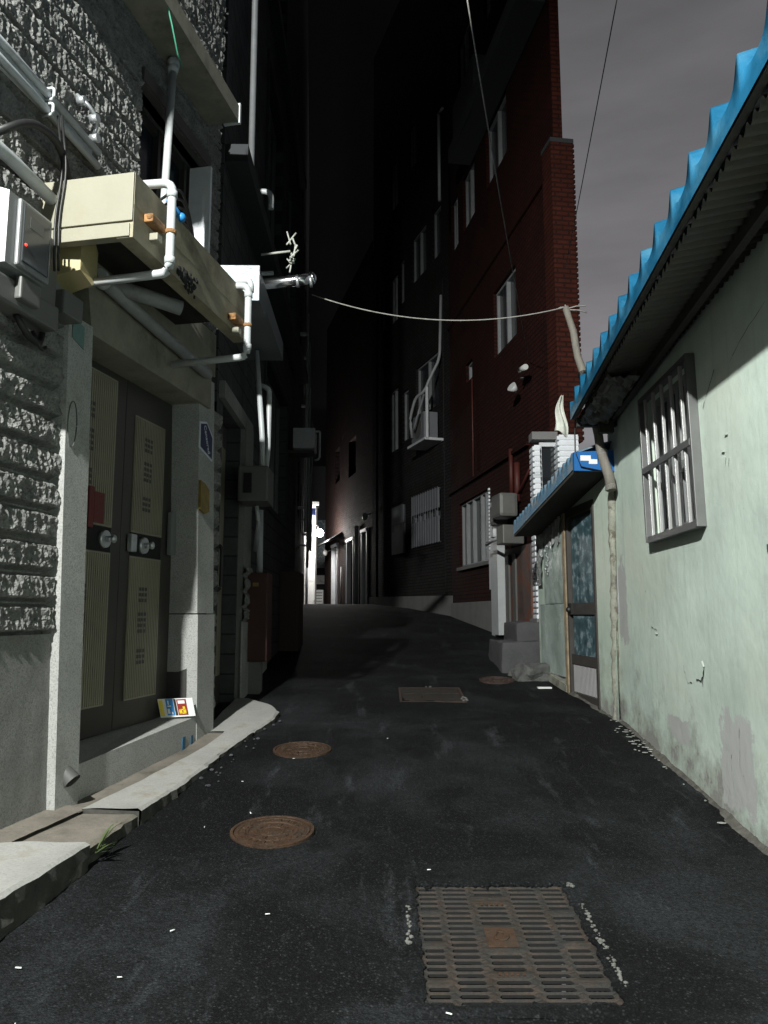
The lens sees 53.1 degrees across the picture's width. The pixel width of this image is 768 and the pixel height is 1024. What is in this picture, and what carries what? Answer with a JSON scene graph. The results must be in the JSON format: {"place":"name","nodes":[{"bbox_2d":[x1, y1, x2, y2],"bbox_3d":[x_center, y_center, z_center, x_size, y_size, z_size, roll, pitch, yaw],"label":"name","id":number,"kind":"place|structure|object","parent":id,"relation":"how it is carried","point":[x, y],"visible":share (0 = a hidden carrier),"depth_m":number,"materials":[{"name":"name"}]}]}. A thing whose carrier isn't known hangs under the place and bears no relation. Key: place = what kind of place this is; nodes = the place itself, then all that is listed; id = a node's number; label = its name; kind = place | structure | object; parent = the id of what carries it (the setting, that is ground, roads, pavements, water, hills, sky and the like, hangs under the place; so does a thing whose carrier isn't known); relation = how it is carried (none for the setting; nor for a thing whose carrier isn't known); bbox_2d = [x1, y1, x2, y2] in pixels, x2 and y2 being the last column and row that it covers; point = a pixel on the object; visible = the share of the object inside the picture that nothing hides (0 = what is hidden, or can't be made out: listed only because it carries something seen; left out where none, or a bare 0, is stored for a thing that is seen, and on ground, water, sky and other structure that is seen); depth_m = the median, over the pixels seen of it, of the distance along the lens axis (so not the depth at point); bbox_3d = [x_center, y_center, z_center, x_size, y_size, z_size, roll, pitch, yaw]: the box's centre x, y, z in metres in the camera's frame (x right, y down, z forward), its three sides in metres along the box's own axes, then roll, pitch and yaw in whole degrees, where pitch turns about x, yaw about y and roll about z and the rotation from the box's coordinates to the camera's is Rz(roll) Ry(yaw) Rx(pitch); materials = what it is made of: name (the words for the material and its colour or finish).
{"place":"outdoors","nodes":[
{"label":"outdoors","id":0,"kind":"place"},
{"bbox_2d":[0,604,767,1023],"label":"road","id":1,"kind":"structure","parent":0,"point":[648,856],"depth_m":3.89,"materials":[{"name":"asphalt"}]},
{"bbox_2d":[0,733,221,864],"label":"kerb","id":2,"kind":"structure","parent":1,"relation":"on","point":[66,823],"depth_m":4.17,"materials":[{"name":"concrete"}]},
{"bbox_2d":[92,822,120,853],"bbox_3d":[-1.386,1.640,3.862,0.133,0.131,0.204,0,-8,0],"label":"weed","id":3,"kind":"object","parent":2,"relation":"on","point":[103,838],"visible":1,"depth_m":3.87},
{"bbox_2d":[0,0,244,828],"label":"stone house","id":4,"kind":"structure","parent":1,"relation":"on","point":[107,636],"depth_m":5.19,"materials":[{"name":"stone"}]},
{"bbox_2d":[0,140,56,204],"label":"conduit","id":5,"kind":"object","parent":4,"relation":"attached to","point":[21,169],"visible":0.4,"depth_m":4.13,"materials":[{"name":"plastic"}]},
{"bbox_2d":[0,187,58,350],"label":"electricity meter","id":6,"kind":"object","parent":4,"relation":"attached to","point":[28,277],"visible":0.98,"depth_m":3.98,"materials":[{"name":"plastic"}]},
{"bbox_2d":[0,119,71,179],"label":"black hose","id":7,"kind":"object","parent":4,"relation":"attached to","point":[9,127],"visible":0.89,"depth_m":4.15,"materials":[{"name":"rubber"}]},
{"bbox_2d":[0,34,101,169],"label":"conduit rail","id":8,"kind":"object","parent":4,"relation":"attached to","point":[18,72],"visible":0.97,"depth_m":4.36,"materials":[{"name":"white plastic"}]},
{"bbox_2d":[53,115,66,271],"bbox_3d":[-1.845,-1.815,4.355,0.090,0.951,0.026,-2,-8,11],"label":"thin cable","id":9,"kind":"object","parent":4,"relation":"hanging from","point":[60,208],"visible":1,"depth_m":4.33,"materials":[{"name":"black rubber"}]},
{"bbox_2d":[63,766,79,787],"bbox_3d":[-1.820,1.529,4.430,0.126,0.126,0.104,-2,-8,11],"label":"drain spout","id":10,"kind":"object","parent":4,"relation":"attached to","point":[71,776],"visible":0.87,"depth_m":4.40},
{"bbox_2d":[67,401,77,446],"bbox_3d":[-1.848,-0.522,4.555,0.007,0.282,0.097,-2,-8,11],"label":"painted oval","id":11,"kind":"object","parent":4,"relation":"attached to","point":[76,424],"visible":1,"depth_m":4.55,"materials":[{"name":"grey paint"}]},
{"bbox_2d":[55,244,97,324],"bbox_3d":[-1.831,-1.393,4.492,0.230,0.550,0.260,-2,-8,11],"label":"junction box","id":12,"kind":"object","parent":4,"relation":"attached to","point":[78,269],"visible":0.48,"depth_m":4.44,"materials":[{"name":"plastic"}]},
{"bbox_2d":[72,324,84,349],"bbox_3d":[-1.845,-1.081,4.639,0.003,0.170,0.120,-2,-8,11],"label":"sticker","id":13,"kind":"object","parent":4,"relation":"attached to","point":[78,332],"visible":0.79,"depth_m":4.64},
{"bbox_2d":[75,93,100,142],"bbox_3d":[-1.827,-2.446,4.776,0.098,0.226,0.201,-2,-8,11],"label":"insulator cluster","id":14,"kind":"object","parent":4,"relation":"attached to","point":[95,119],"visible":1,"depth_m":4.76,"materials":[{"name":"ceramic"}]},
{"bbox_2d":[87,485,104,527],"bbox_3d":[-1.961,-0.030,5.221,0.018,0.280,0.180,-2,-8,11],"label":"red tag","id":15,"kind":"object","parent":4,"relation":"attached to","point":[95,505],"visible":0.93,"depth_m":5.20,"materials":[{"name":"plastic"}]},
{"bbox_2d":[80,360,126,738],"bbox_3d":[-1.956,0.222,5.163,0.148,2.545,0.795,-2,-8,11],"label":"door leaf","id":16,"kind":"structure","parent":4,"relation":"in","point":[108,388],"depth_m":5.32,"materials":[{"name":"brown metal"}]},
{"bbox_2d":[87,179,177,287],"bbox_3d":[-1.537,-1.663,4.490,0.623,0.637,0.204,-2,-8,11],"label":"drain pipe","id":17,"kind":"object","parent":4,"relation":"attached to","point":[154,223],"visible":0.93,"depth_m":4.48,"materials":[{"name":"white plastic"}]},
{"bbox_2d":[111,380,171,730],"bbox_3d":[-1.800,0.327,5.944,0.148,2.545,0.800,-2,-8,11],"label":"door leaf","id":18,"kind":"structure","parent":4,"relation":"in","point":[144,572],"depth_m":5.86,"materials":[{"name":"brown metal"}]},
{"bbox_2d":[118,283,183,314],"bbox_3d":[-1.597,-1.431,5.075,0.534,0.158,0.106,5,-9,-33],"label":"perforated vent pipe","id":19,"kind":"object","parent":4,"relation":"attached to","point":[146,296],"visible":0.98,"depth_m":5.07,"materials":[{"name":"metal"}]},
{"bbox_2d":[97,268,211,378],"bbox_3d":[-1.611,-1.308,5.588,0.121,0.201,1.705,-2,-8,11],"label":"conduit","id":20,"kind":"object","parent":4,"relation":"attached to","point":[147,320],"visible":0.77,"depth_m":5.38,"materials":[{"name":"white plastic"}]},
{"bbox_2d":[160,56,179,203],"bbox_3d":[-1.613,-2.619,5.753,0.094,1.796,0.187,1,-8,-9],"label":"vent pipe","id":21,"kind":"object","parent":4,"relation":"on","point":[173,64],"visible":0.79,"depth_m":5.78,"materials":[{"name":"white plastic"}]},
{"bbox_2d":[137,66,211,252],"bbox_3d":[-1.734,-2.595,6.110,0.255,1.160,1.170,-2,-8,11],"label":"window","id":22,"kind":"structure","parent":4,"relation":"in","point":[151,151],"depth_m":6.40,"materials":[{"name":"grey glass"}]},
{"bbox_2d":[167,8,182,66],"bbox_3d":[-1.499,-3.643,5.502,0.058,0.687,0.393,-2,-8,11],"label":"green string","id":23,"kind":"object","parent":4,"relation":"hanging from","point":[174,37],"visible":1,"depth_m":5.50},
{"bbox_2d":[166,201,185,222],"bbox_3d":[-1.285,-1.864,4.764,0.060,0.076,0.181,-2,-8,11],"label":"cable plug","id":24,"kind":"object","parent":4,"relation":"attached to","point":[181,217],"visible":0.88,"depth_m":4.80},
{"bbox_2d":[157,698,195,717],"bbox_3d":[-1.630,1.538,6.037,0.301,0.143,0.013,4,-8,-26],"label":"leaflet","id":25,"kind":"object","parent":4,"relation":"on","point":[178,707],"visible":1,"depth_m":6.04,"materials":[{"name":"multicoloured paper"}]},
{"bbox_2d":[160,189,193,235],"bbox_3d":[-1.427,-1.907,5.460,0.230,0.376,1.382,1,-8,-7],"label":"cable bundle","id":26,"kind":"object","parent":4,"relation":"on","point":[189,226],"visible":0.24,"depth_m":5.18,"materials":[{"name":"black rubber"}]},
{"bbox_2d":[198,480,209,513],"bbox_3d":[-1.500,-0.119,6.406,0.021,0.270,0.180,-2,-8,11],"label":"house plate","id":27,"kind":"object","parent":4,"relation":"attached to","point":[203,498],"visible":1,"depth_m":6.37,"materials":[{"name":"yellow metal"}]},
{"bbox_2d":[198,421,212,461],"bbox_3d":[-1.501,-0.605,6.484,0.015,0.315,0.265,-2,-8,11],"label":"wall sign","id":28,"kind":"object","parent":4,"relation":"attached to","point":[205,443],"visible":1,"depth_m":6.47,"materials":[{"name":"blue metal"}]},
{"bbox_2d":[171,278,253,367],"bbox_3d":[-1.290,-1.439,5.708,0.623,0.695,0.266,-2,-8,11],"label":"drain pipe","id":29,"kind":"object","parent":4,"relation":"attached to","point":[247,286],"visible":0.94,"depth_m":5.67,"materials":[{"name":"white plastic"}]},
{"bbox_2d":[261,231,298,272],"bbox_3d":[-1.077,-2.682,7.967,0.385,0.457,0.179,0,-8,-1],"label":"frayed ribbon","id":30,"kind":"object","parent":4,"relation":"attached to","point":[292,259],"visible":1,"depth_m":7.92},
{"bbox_2d":[0,698,278,939],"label":"kerb","id":31,"kind":"structure","parent":1,"relation":"on","point":[36,876],"depth_m":4.36,"materials":[{"name":"concrete"}]},
{"bbox_2d":[199,0,307,718],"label":"tiled house","id":32,"kind":"structure","parent":1,"relation":"on","point":[263,181],"depth_m":8.61,"materials":[{"name":"tile"}]},
{"bbox_2d":[199,424,226,707],"bbox_3d":[-1.624,0.498,7.473,0.128,2.890,0.950,0,-8,-1],"label":"door","id":33,"kind":"structure","parent":32,"relation":"in","point":[224,431],"depth_m":7.74,"materials":[{"name":"black metal"}]},
{"bbox_2d":[238,350,273,551],"bbox_3d":[-1.316,-0.622,8.127,0.300,2.022,0.881,0,-8,-1],"label":"gas meter","id":34,"kind":"object","parent":32,"relation":"attached to","point":[255,486],"visible":1,"depth_m":7.81,"materials":[{"name":"grey plastic"}]},
{"bbox_2d":[243,473,251,492],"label":"window","id":35,"kind":"structure","parent":34,"relation":"in","point":[247,482],"depth_m":7.64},
{"bbox_2d":[264,48,285,274],"bbox_3d":[-1.633,-4.734,11.020,0.206,2.640,1.960,0,-8,-1],"label":"window","id":36,"kind":"structure","parent":32,"relation":"in","point":[270,148],"depth_m":11.58,"materials":[{"name":"grey glass"}]},
{"bbox_2d":[263,360,288,528],"bbox_3d":[-1.652,-0.949,11.222,0.205,2.090,2.760,0,-8,-1],"label":"window","id":37,"kind":"structure","parent":32,"relation":"in","point":[275,417],"depth_m":12.23,"materials":[{"name":"black glass"}]},
{"bbox_2d":[285,0,287,51],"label":"window","id":38,"kind":"structure","parent":32,"relation":"in","point":[286,29],"depth_m":12.36,"materials":[{"name":"black glass"}]},
{"bbox_2d":[263,272,315,289],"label":"flue pipe","id":39,"kind":"object","parent":32,"relation":"attached to","point":[291,281],"visible":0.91,"depth_m":7.31,"materials":[{"name":"silver metal"}]},
{"bbox_2d":[286,142,299,328],"bbox_3d":[-1.674,-4.665,13.432,0.206,2.740,1.760,0,-8,-1],"label":"window","id":40,"kind":"structure","parent":32,"relation":"in","point":[288,228],"depth_m":14.09,"materials":[{"name":"black glass"}]},
{"bbox_2d":[288,428,320,460],"bbox_3d":[-1.328,-1.084,12.911,0.558,0.557,0.500,0,-8,-1],"label":"outdoor unit","id":41,"kind":"object","parent":32,"relation":"attached to","point":[304,442],"visible":0.99,"depth_m":12.69,"materials":[{"name":"metal"}]},
{"bbox_2d":[247,573,272,693],"bbox_3d":[-1.385,1.337,8.394,0.260,1.330,0.410,0,-8,-1],"label":"hose cabinet","id":42,"kind":"object","parent":1,"relation":"on","point":[259,606],"visible":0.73,"depth_m":8.24,"materials":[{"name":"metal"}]},
{"bbox_2d":[256,510,262,572],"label":"riser pipe","id":43,"kind":"object","parent":42,"relation":"on","point":[259,567],"visible":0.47,"depth_m":8.48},
{"bbox_2d":[230,815,313,848],"bbox_3d":[-0.620,1.784,4.262,0.464,0.042,0.464,0,-3,0],"label":"manhole cover","id":44,"kind":"object","parent":1,"relation":"on","point":[272,832],"visible":0.98,"depth_m":4.24,"materials":[{"name":"metal"}]},
{"bbox_2d":[273,741,330,758],"bbox_3d":[-0.635,1.857,5.963,0.450,0.042,0.450,0,-2,0],"label":"manhole cover","id":45,"kind":"object","parent":1,"relation":"on","point":[304,749],"visible":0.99,"depth_m":5.95,"materials":[{"name":"metal"}]},
{"bbox_2d":[294,0,309,603],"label":"dark block","id":46,"kind":"structure","parent":1,"relation":"on","point":[299,565],"depth_m":19.15,"materials":[{"name":"tile"}]},
{"bbox_2d":[298,314,309,532],"bbox_3d":[-1.718,-1.946,16.417,0.190,4.801,0.130,1,-8,-5],"label":"service pipe","id":47,"kind":"object","parent":46,"relation":"attached to","point":[306,334],"visible":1,"depth_m":16.43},
{"bbox_2d":[299,388,310,567],"bbox_3d":[-1.897,-0.863,18.485,0.230,4.401,0.130,1,-8,-5],"label":"service pipe","id":48,"kind":"object","parent":46,"relation":"attached to","point":[308,486],"visible":0.91,"depth_m":18.42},
{"bbox_2d":[301,342,310,538],"bbox_3d":[-2.121,-1.997,20.945,0.200,5.501,0.130,1,-8,-5],"label":"service pipe","id":49,"kind":"object","parent":46,"relation":"attached to","point":[302,519],"visible":0.41,"depth_m":21.20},
{"bbox_2d":[303,420,312,550],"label":"service pipe","id":50,"kind":"object","parent":46,"relation":"attached to","point":[310,533],"visible":0.67,"depth_m":23.52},
{"bbox_2d":[304,501,318,603],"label":"lit house","id":51,"kind":"structure","parent":1,"relation":"on","point":[310,586],"depth_m":29.59,"materials":[{"name":"paint"}]},
{"bbox_2d":[310,466,325,589],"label":"end house","id":52,"kind":"structure","parent":1,"relation":"on","point":[319,482],"depth_m":36.31,"materials":[{"name":"grey concrete"}]},
{"bbox_2d":[317,520,324,567],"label":"window","id":53,"kind":"structure","parent":52,"relation":"in","point":[321,523],"depth_m":36.00,"materials":[{"name":"grey glass"}]},
{"bbox_2d":[316,590,323,603],"bbox_3d":[-2.820,3.708,33.196,0.400,0.670,0.410,0,-8,0],"label":"outdoor unit","id":54,"kind":"object","parent":1,"relation":"on","point":[319,596],"visible":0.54,"depth_m":33.01,"materials":[{"name":"plastic"}]},
{"bbox_2d":[317,241,372,603],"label":"brick house","id":55,"kind":"structure","parent":1,"relation":"on","point":[348,542],"depth_m":27.18,"materials":[{"name":"brown brick"}]},
{"bbox_2d":[331,543,338,603],"bbox_3d":[-1.790,2.389,29.061,0.280,2.350,1.120,2,-8,-14],"label":"door","id":56,"kind":"structure","parent":55,"relation":"in","point":[334,554],"depth_m":29.45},
{"bbox_2d":[345,537,353,603],"bbox_3d":[-1.079,2.056,26.375,0.280,2.300,1.120,2,-8,-14],"label":"door","id":57,"kind":"structure","parent":55,"relation":"in","point":[348,545],"depth_m":26.76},
{"bbox_2d":[353,441,355,473],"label":"window","id":58,"kind":"structure","parent":55,"relation":"in","point":[354,444],"depth_m":27.24,"materials":[{"name":"grey glass"}]},
{"bbox_2d":[360,528,367,603],"bbox_3d":[-0.542,1.731,24.316,0.280,2.400,0.820,2,-8,-14],"label":"door","id":59,"kind":"structure","parent":55,"relation":"in","point":[364,536],"depth_m":24.55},
{"bbox_2d":[308,0,399,465],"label":"tower block","id":60,"kind":"structure","parent":1,"relation":"on","point":[345,37],"depth_m":50.55,"materials":[{"name":"concrete"}]},
{"bbox_2d":[369,0,452,615],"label":"brown brick building","id":61,"kind":"structure","parent":1,"relation":"on","point":[412,545],"depth_m":21.03,"materials":[{"name":"brick"}]},
{"bbox_2d":[392,389,397,451],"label":"window","id":62,"kind":"structure","parent":61,"relation":"in","point":[395,394],"depth_m":22.07,"materials":[{"name":"grey glass"}]},
{"bbox_2d":[392,160,397,209],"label":"window","id":63,"kind":"structure","parent":61,"relation":"in","point":[395,168],"depth_m":23.04,"materials":[{"name":"grey glass"}]},
{"bbox_2d":[393,275,397,322],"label":"window","id":64,"kind":"structure","parent":61,"relation":"in","point":[395,282],"depth_m":22.45,"materials":[{"name":"grey glass"}]},
{"bbox_2d":[392,504,404,554],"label":"window","id":65,"kind":"structure","parent":61,"relation":"in","point":[398,512],"depth_m":20.98,"materials":[{"name":"grey glass"}]},
{"bbox_2d":[404,390,408,440],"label":"window","id":66,"kind":"structure","parent":61,"relation":"in","point":[406,395],"depth_m":21.21,"materials":[{"name":"grey glass"}]},
{"bbox_2d":[411,123,415,168],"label":"window","id":67,"kind":"structure","parent":61,"relation":"in","point":[413,132],"depth_m":21.63,"materials":[{"name":"grey glass"}]},
{"bbox_2d":[414,226,426,282],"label":"window","id":68,"kind":"structure","parent":61,"relation":"in","point":[420,247],"depth_m":20.60,"materials":[{"name":"grey glass"}]},
{"bbox_2d":[407,295,442,450],"bbox_3d":[0.959,-3.429,18.988,0.628,3.581,1.355,3,-8,-18],"label":"outdoor unit","id":69,"kind":"object","parent":61,"relation":"attached to","point":[423,425],"visible":1,"depth_m":18.52,"materials":[{"name":"grey plastic"}]},
{"bbox_2d":[411,486,440,547],"bbox_3d":[1.080,0.169,19.227,0.160,1.350,1.880,3,-8,-18],"label":"window","id":70,"kind":"structure","parent":61,"relation":"in","point":[425,507],"depth_m":19.06,"materials":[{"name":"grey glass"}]},
{"bbox_2d":[418,353,438,413],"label":"window","id":71,"kind":"structure","parent":61,"relation":"in","point":[424,372],"depth_m":19.57,"materials":[{"name":"grey glass"}]},
{"bbox_2d":[434,206,440,257],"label":"window","id":72,"kind":"structure","parent":61,"relation":"in","point":[437,216],"depth_m":19.58,"materials":[{"name":"grey glass"}]},
{"bbox_2d":[398,687,466,702],"bbox_3d":[0.500,1.948,8.165,0.680,0.029,0.780,0,-2,0],"label":"drain grate","id":73,"kind":"object","parent":1,"relation":"on","point":[439,694],"visible":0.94,"depth_m":8.13,"materials":[{"name":"grey metal"}]},
{"bbox_2d":[479,676,514,683],"bbox_3d":[1.330,1.989,9.037,0.420,0.042,0.420,0,-3,0],"label":"manhole cover","id":74,"kind":"object","parent":1,"relation":"on","point":[496,680],"visible":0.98,"depth_m":8.99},
{"bbox_2d":[490,503,505,635],"bbox_3d":[1.995,0.987,13.524,0.160,2.380,0.540,1,-8,-9],"label":"white door frame","id":75,"kind":"object","parent":1,"relation":"on","point":[498,596],"visible":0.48,"depth_m":13.27,"materials":[{"name":"paint"}]},
{"bbox_2d":[505,543,534,621],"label":"rusty gate","id":76,"kind":"structure","parent":75,"relation":"attached to","point":[519,585],"depth_m":12.46,"materials":[{"name":"metal"}]},
{"bbox_2d":[437,0,583,635],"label":"red brick building","id":77,"kind":"structure","parent":1,"relation":"on","point":[494,422],"depth_m":13.91,"materials":[{"name":"brick"}]},
{"bbox_2d":[454,198,457,248],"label":"window","id":78,"kind":"structure","parent":77,"relation":"in","point":[456,203],"depth_m":17.93,"materials":[{"name":"grey glass"}]},
{"bbox_2d":[460,24,469,83],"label":"window","id":79,"kind":"structure","parent":77,"relation":"in","point":[465,46],"depth_m":17.25,"materials":[{"name":"grey glass"}]},
{"bbox_2d":[465,163,474,227],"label":"window","id":80,"kind":"structure","parent":77,"relation":"in","point":[470,180],"depth_m":16.72,"materials":[{"name":"grey glass"}]},
{"bbox_2d":[457,490,489,570],"bbox_3d":[1.854,0.408,15.571,0.191,1.450,2.400,1,-8,-9],"label":"window","id":81,"kind":"structure","parent":77,"relation":"in","point":[475,535],"depth_m":15.71,"materials":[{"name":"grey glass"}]},
{"bbox_2d":[467,0,528,358],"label":"overhead cable","id":82,"kind":"object","parent":77,"relation":"attached to","point":[493,157],"visible":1,"depth_m":7.04,"materials":[{"name":"rubber"}]},
{"bbox_2d":[489,94,506,181],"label":"window","id":83,"kind":"structure","parent":77,"relation":"in","point":[498,128],"depth_m":14.62,"materials":[{"name":"grey glass"}]},
{"bbox_2d":[485,492,523,545],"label":"meter boxes","id":84,"kind":"object","parent":77,"relation":"attached to","point":[503,508],"visible":0.92,"depth_m":12.51,"materials":[{"name":"grey plastic"}]},
{"bbox_2d":[496,269,516,353],"bbox_3d":[2.257,-3.579,13.818,0.085,1.250,1.300,1,-8,-9],"label":"window","id":85,"kind":"structure","parent":77,"relation":"in","point":[506,296],"depth_m":13.86,"materials":[{"name":"grey glass"}]},
{"bbox_2d":[507,364,530,392],"bbox_3d":[2.218,-2.143,12.273,0.314,0.324,0.676,1,-8,-9],"label":"floodlight","id":86,"kind":"object","parent":77,"relation":"attached to","point":[512,387],"visible":1,"depth_m":12.35,"materials":[{"name":"white metal"}]},
{"bbox_2d":[489,621,539,672],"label":"steps","id":87,"kind":"structure","parent":1,"relation":"on","point":[520,643],"depth_m":9.76,"materials":[{"name":"concrete"}]},
{"bbox_2d":[415,886,623,1005],"bbox_3d":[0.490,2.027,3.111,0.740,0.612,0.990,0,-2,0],"label":"storm grate","id":88,"kind":"object","parent":1,"relation":"on","point":[518,946],"visible":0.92,"depth_m":3.06,"materials":[{"name":"grey metal"}]},
{"bbox_2d":[401,879,644,1020],"bbox_3d":[0.492,1.732,3.127,0.847,0.122,1.088,0,-8,0],"label":"asphalt lip","id":89,"kind":"object","parent":1,"relation":"on","point":[631,1006],"visible":1,"depth_m":2.75,"materials":[{"name":"asphalt"}]},
{"bbox_2d":[405,882,627,985],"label":"cement chips","id":90,"kind":"object","parent":89,"relation":"on","point":[599,940],"visible":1,"depth_m":3.09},
{"bbox_2d":[508,663,549,681],"bbox_3d":[1.726,1.985,9.190,0.454,0.369,0.566,1,-8,-5],"label":"cement rubble","id":91,"kind":"object","parent":1,"relation":"on","point":[522,672],"visible":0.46,"depth_m":8.98,"materials":[{"name":"concrete"}]},
{"bbox_2d":[529,432,578,621],"bbox_3d":[2.385,0.492,10.679,0.670,3.250,0.500,0,-8,0],"label":"white brick porch","id":92,"kind":"object","parent":1,"relation":"on","point":[550,453],"visible":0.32,"depth_m":10.76,"materials":[{"name":"brick"}]},
{"bbox_2d":[541,447,555,486],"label":"window","id":93,"kind":"structure","parent":92,"relation":"in","point":[548,466],"depth_m":10.90,"materials":[{"name":"glass"}]},
{"bbox_2d":[513,441,619,721],"bbox_3d":[2.942,0.770,8.375,2.560,3.489,2.574,1,-8,-5],"label":"lean to","id":94,"kind":"object","parent":1,"relation":"on","point":[563,517],"visible":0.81,"depth_m":8.03,"materials":[{"name":"green metal"}]},
{"bbox_2d":[554,395,567,436],"bbox_3d":[1.677,-0.906,7.270,0.133,0.400,0.052,0,-8,0],"label":"hanging rag","id":95,"kind":"object","parent":94,"relation":"hanging from","point":[561,426],"visible":1,"depth_m":7.27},
{"bbox_2d":[564,499,600,708],"bbox_3d":[2.056,0.940,7.953,0.140,2.040,0.880,1,-8,-5],"label":"door","id":96,"kind":"structure","parent":94,"relation":"in","point":[584,669],"depth_m":7.97,"materials":[{"name":"glass"}]},
{"bbox_2d":[574,420,601,471],"bbox_3d":[1.899,-0.669,7.216,0.257,0.607,0.109,1,-8,-5],"label":"thin cable","id":97,"kind":"object","parent":94,"relation":"attached to","point":[575,449],"visible":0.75,"depth_m":7.16,"materials":[{"name":"black rubber"}]},
{"bbox_2d":[568,691,767,854],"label":"wall foot dirt","id":98,"kind":"structure","parent":1,"relation":"on","point":[730,819],"depth_m":5.03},
{"bbox_2d":[610,720,725,823],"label":"paint flakes","id":99,"kind":"object","parent":1,"relation":"on","point":[650,755],"visible":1,"depth_m":6.12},
{"bbox_2d":[570,0,767,846],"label":"green house","id":100,"kind":"structure","parent":1,"relation":"on","point":[671,390],"depth_m":4.69,"materials":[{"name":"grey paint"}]},
{"bbox_2d":[562,306,616,491],"bbox_3d":[1.938,-1.107,7.277,0.104,1.897,0.519,6,-10,-38],"label":"wooden pole","id":101,"kind":"object","parent":100,"relation":"attached to","point":[607,470],"visible":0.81,"depth_m":7.12,"materials":[{"name":"wood"}]},
{"bbox_2d":[312,294,563,320],"bbox_3d":[0.540,-2.029,7.595,2.524,0.298,0.012,0,-8,2],"label":"sagging rope","id":102,"kind":"object","parent":101,"relation":"attached to","point":[436,319],"visible":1,"depth_m":7.57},
{"bbox_2d":[608,491,619,719],"bbox_3d":[2.123,0.819,7.095,0.089,2.257,0.227,0,-8,3],"label":"plastered pipe","id":103,"kind":"object","parent":100,"relation":"attached to","point":[613,553],"visible":0.9,"depth_m":7.07,"materials":[{"name":"paint"}]},
{"bbox_2d":[637,353,706,542],"bbox_3d":[2.076,-0.400,5.490,0.166,1.155,1.189,0,-8,3],"label":"window","id":104,"kind":"structure","parent":100,"relation":"in","point":[677,463],"depth_m":5.45,"materials":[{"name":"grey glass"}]},
{"bbox_2d":[565,0,616,268],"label":"overhead cable","id":105,"kind":"object","parent":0,"point":[593,123],"visible":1,"depth_m":6.05,"materials":[{"name":"black rubber"}]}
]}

